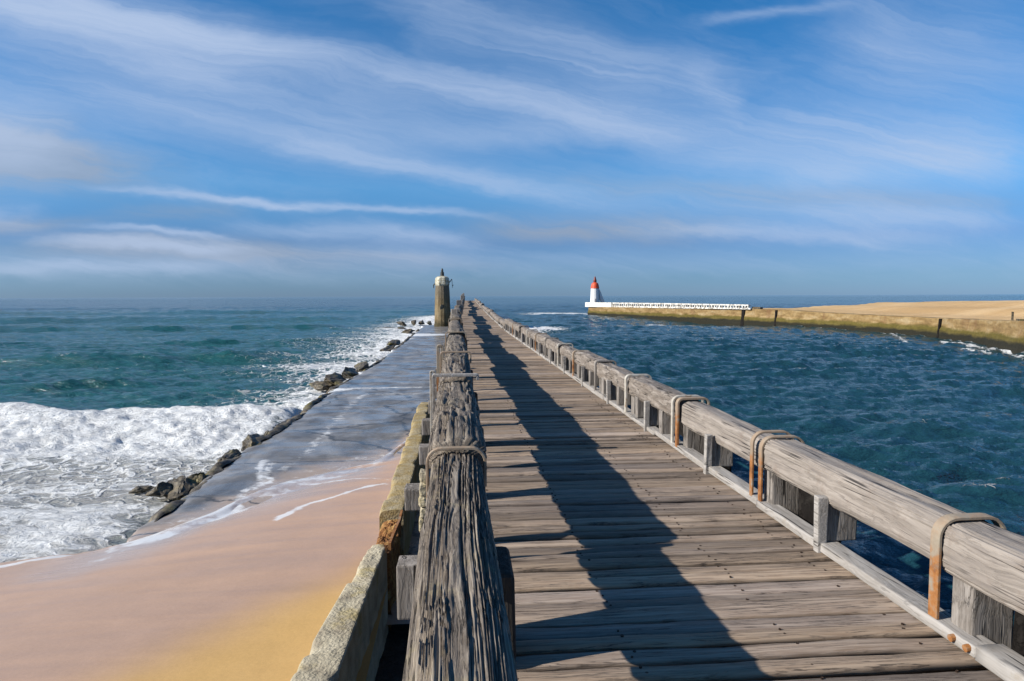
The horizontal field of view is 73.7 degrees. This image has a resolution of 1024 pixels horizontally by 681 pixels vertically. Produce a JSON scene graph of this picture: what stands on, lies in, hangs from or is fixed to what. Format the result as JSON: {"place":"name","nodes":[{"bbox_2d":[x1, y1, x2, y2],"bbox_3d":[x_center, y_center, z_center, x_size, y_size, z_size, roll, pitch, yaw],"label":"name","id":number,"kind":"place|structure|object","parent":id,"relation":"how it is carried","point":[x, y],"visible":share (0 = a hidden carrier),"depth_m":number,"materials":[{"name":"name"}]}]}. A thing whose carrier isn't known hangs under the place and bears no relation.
{"place":"outdoors","nodes":[
{"label":"outdoors","id":0,"kind":"place"},
{"bbox_2d":[0,440,405,680],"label":"beach","id":1,"kind":"structure","parent":0,"point":[251,593],"depth_m":9.35,"materials":[{"name":"beige sand"}]},
{"bbox_2d":[126,325,447,624],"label":"path","id":2,"kind":"structure","parent":0,"point":[364,417],"depth_m":21.34,"materials":[{"name":"concrete"}]},
{"bbox_2d":[217,449,241,461],"bbox_3d":[-7.989,3.307,19.242,0.683,0.403,1.928,0,4,2],"label":"boulder","id":3,"kind":"object","parent":2,"relation":"on","point":[232,453],"visible":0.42,"depth_m":19.13,"materials":[{"name":"grey stone"}]},
{"bbox_2d":[241,433,264,451],"bbox_3d":[-8.012,3.180,21.281,0.708,0.555,2.241,-1,4,-14],"label":"boulder","id":4,"kind":"object","parent":2,"relation":"on","point":[249,440],"visible":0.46,"depth_m":20.81,"materials":[{"name":"grey stone"}]},
{"bbox_2d":[148,329,419,522],"bbox_3d":[-9.983,1.552,52.118,1.438,1.246,78.741,0,4,-4],"label":"rock ledge","id":5,"kind":"object","parent":2,"relation":"on","point":[216,468],"visible":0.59,"depth_m":20.70,"materials":[{"name":"grey stone"}]},
{"bbox_2d":[354,361,368,371],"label":"boulder","id":6,"kind":"object","parent":5,"relation":"on","point":[360,366],"visible":0.8,"depth_m":43.12,"materials":[{"name":"grey stone"}]},
{"bbox_2d":[433,268,452,326],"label":"lighthouse","id":7,"kind":"object","parent":2,"relation":"on","point":[442,301],"visible":0.96,"depth_m":100.17,"materials":[{"name":"concrete"}]},
{"bbox_2d":[375,624,409,680],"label":"ground","id":8,"kind":"structure","parent":0,"point":[391,663],"depth_m":8.81,"materials":[{"name":"black"}]},
{"bbox_2d":[290,402,429,680],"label":"concrete wall","id":9,"kind":"structure","parent":8,"relation":"on","point":[341,642],"depth_m":8.31,"materials":[{"name":"concrete"}]},
{"bbox_2d":[0,294,1023,626],"bbox_3d":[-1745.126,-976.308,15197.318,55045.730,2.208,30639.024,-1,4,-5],"label":"sea","id":10,"kind":"structure","parent":0,"point":[106,404],"depth_m":37.92,"materials":[{"name":"liquid"}]},
{"bbox_2d":[128,485,153,493],"bbox_3d":[-9.209,3.684,16.972,0.615,0.187,0.558,-3,4,-33],"label":"boulder","id":11,"kind":"object","parent":10,"relation":"on","point":[139,489],"visible":0.92,"depth_m":16.79,"materials":[{"name":"grey stone"}]},
{"bbox_2d":[145,482,172,496],"bbox_3d":[-8.466,3.569,16.345,0.611,0.362,0.630,-3,5,-35],"label":"boulder","id":12,"kind":"object","parent":10,"relation":"in","point":[161,489],"visible":1,"depth_m":16.21,"materials":[{"name":"grey stone"}]},
{"bbox_2d":[164,475,196,500],"bbox_3d":[-8.064,3.622,16.687,1.019,0.530,1.784,-3,5,-40],"label":"boulder","id":13,"kind":"object","parent":10,"relation":"on","point":[182,485],"visible":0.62,"depth_m":16.34,"materials":[{"name":"grey stone"}]},
{"bbox_2d":[186,472,205,484],"bbox_3d":[-7.927,3.489,17.060,0.547,0.408,0.852,-1,4,-15],"label":"boulder","id":14,"kind":"object","parent":10,"relation":"on","point":[197,479],"visible":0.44,"depth_m":16.92,"materials":[{"name":"grey stone"}]},
{"bbox_2d":[309,381,333,390],"bbox_3d":[-10.261,2.452,37.272,1.511,0.512,1.859,-1,4,-5],"label":"boulder","id":15,"kind":"object","parent":10,"relation":"in","point":[320,385],"visible":0.75,"depth_m":36.76,"materials":[{"name":"grey stone"}]},
{"bbox_2d":[324,372,346,385],"bbox_3d":[-9.724,2.254,37.762,1.415,0.849,2.377,-2,4,-22],"label":"boulder","id":16,"kind":"object","parent":10,"relation":"on","point":[335,378],"visible":0.68,"depth_m":37.32,"materials":[{"name":"grey stone"}]},
{"bbox_2d":[342,367,357,378],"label":"boulder","id":17,"kind":"object","parent":10,"relation":"in","point":[348,373],"visible":0.73,"depth_m":39.52,"materials":[{"name":"grey stone"}]},
{"bbox_2d":[379,345,395,350],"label":"boulder","id":18,"kind":"object","parent":10,"relation":"in","point":[389,348],"visible":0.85,"depth_m":59.47,"materials":[{"name":"grey stone"}]},
{"bbox_2d":[387,339,400,345],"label":"boulder","id":19,"kind":"object","parent":10,"relation":"on","point":[395,342],"visible":0.77,"depth_m":65.67,"materials":[{"name":"grey stone"}]},
{"bbox_2d":[396,321,406,325],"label":"boulder","id":20,"kind":"object","parent":10,"relation":"in","point":[400,323],"visible":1,"depth_m":119.89,"materials":[{"name":"grey stone"}]},
{"bbox_2d":[401,329,414,333],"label":"boulder","id":21,"kind":"object","parent":10,"relation":"on","point":[406,331],"visible":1,"depth_m":88.30,"materials":[{"name":"grey stone"}]},
{"bbox_2d":[404,301,1023,680],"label":"wooden pier","id":22,"kind":"structure","parent":10,"relation":"in","point":[639,553],"depth_m":5.25,"materials":[{"name":"grey wood"}]},
{"bbox_2d":[396,293,517,680],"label":"timber railing","id":23,"kind":"object","parent":22,"relation":"on","point":[455,591],"visible":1,"depth_m":3.44,"materials":[{"name":"wood"}]},
{"bbox_2d":[475,298,1023,655],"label":"timber railing","id":24,"kind":"object","parent":22,"relation":"on","point":[978,558],"visible":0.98,"depth_m":5.53,"materials":[{"name":"wood"}]},
{"bbox_2d":[0,0,1023,297],"label":"sky","id":25,"kind":"structure","parent":0,"point":[149,148],"materials":[{"name":"blue"}]},
{"bbox_2d":[588,307,1023,353],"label":"sea wall","id":26,"kind":"structure","parent":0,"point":[1005,334],"depth_m":92.15,"materials":[{"name":"beige concrete"}]},
{"bbox_2d":[590,277,603,301],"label":"lighthouse","id":27,"kind":"object","parent":26,"relation":"on","point":[596,295],"visible":0.72,"depth_m":169.25,"materials":[{"name":"white paint"}]},
{"bbox_2d":[585,302,752,309],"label":"balustrade","id":28,"kind":"object","parent":26,"relation":"on","point":[664,305],"visible":0.98,"depth_m":140.06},
{"bbox_2d":[763,300,1023,319],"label":"beach","id":29,"kind":"structure","parent":0,"point":[995,310],"depth_m":97.46,"materials":[{"name":"beige sand"}]}
]}

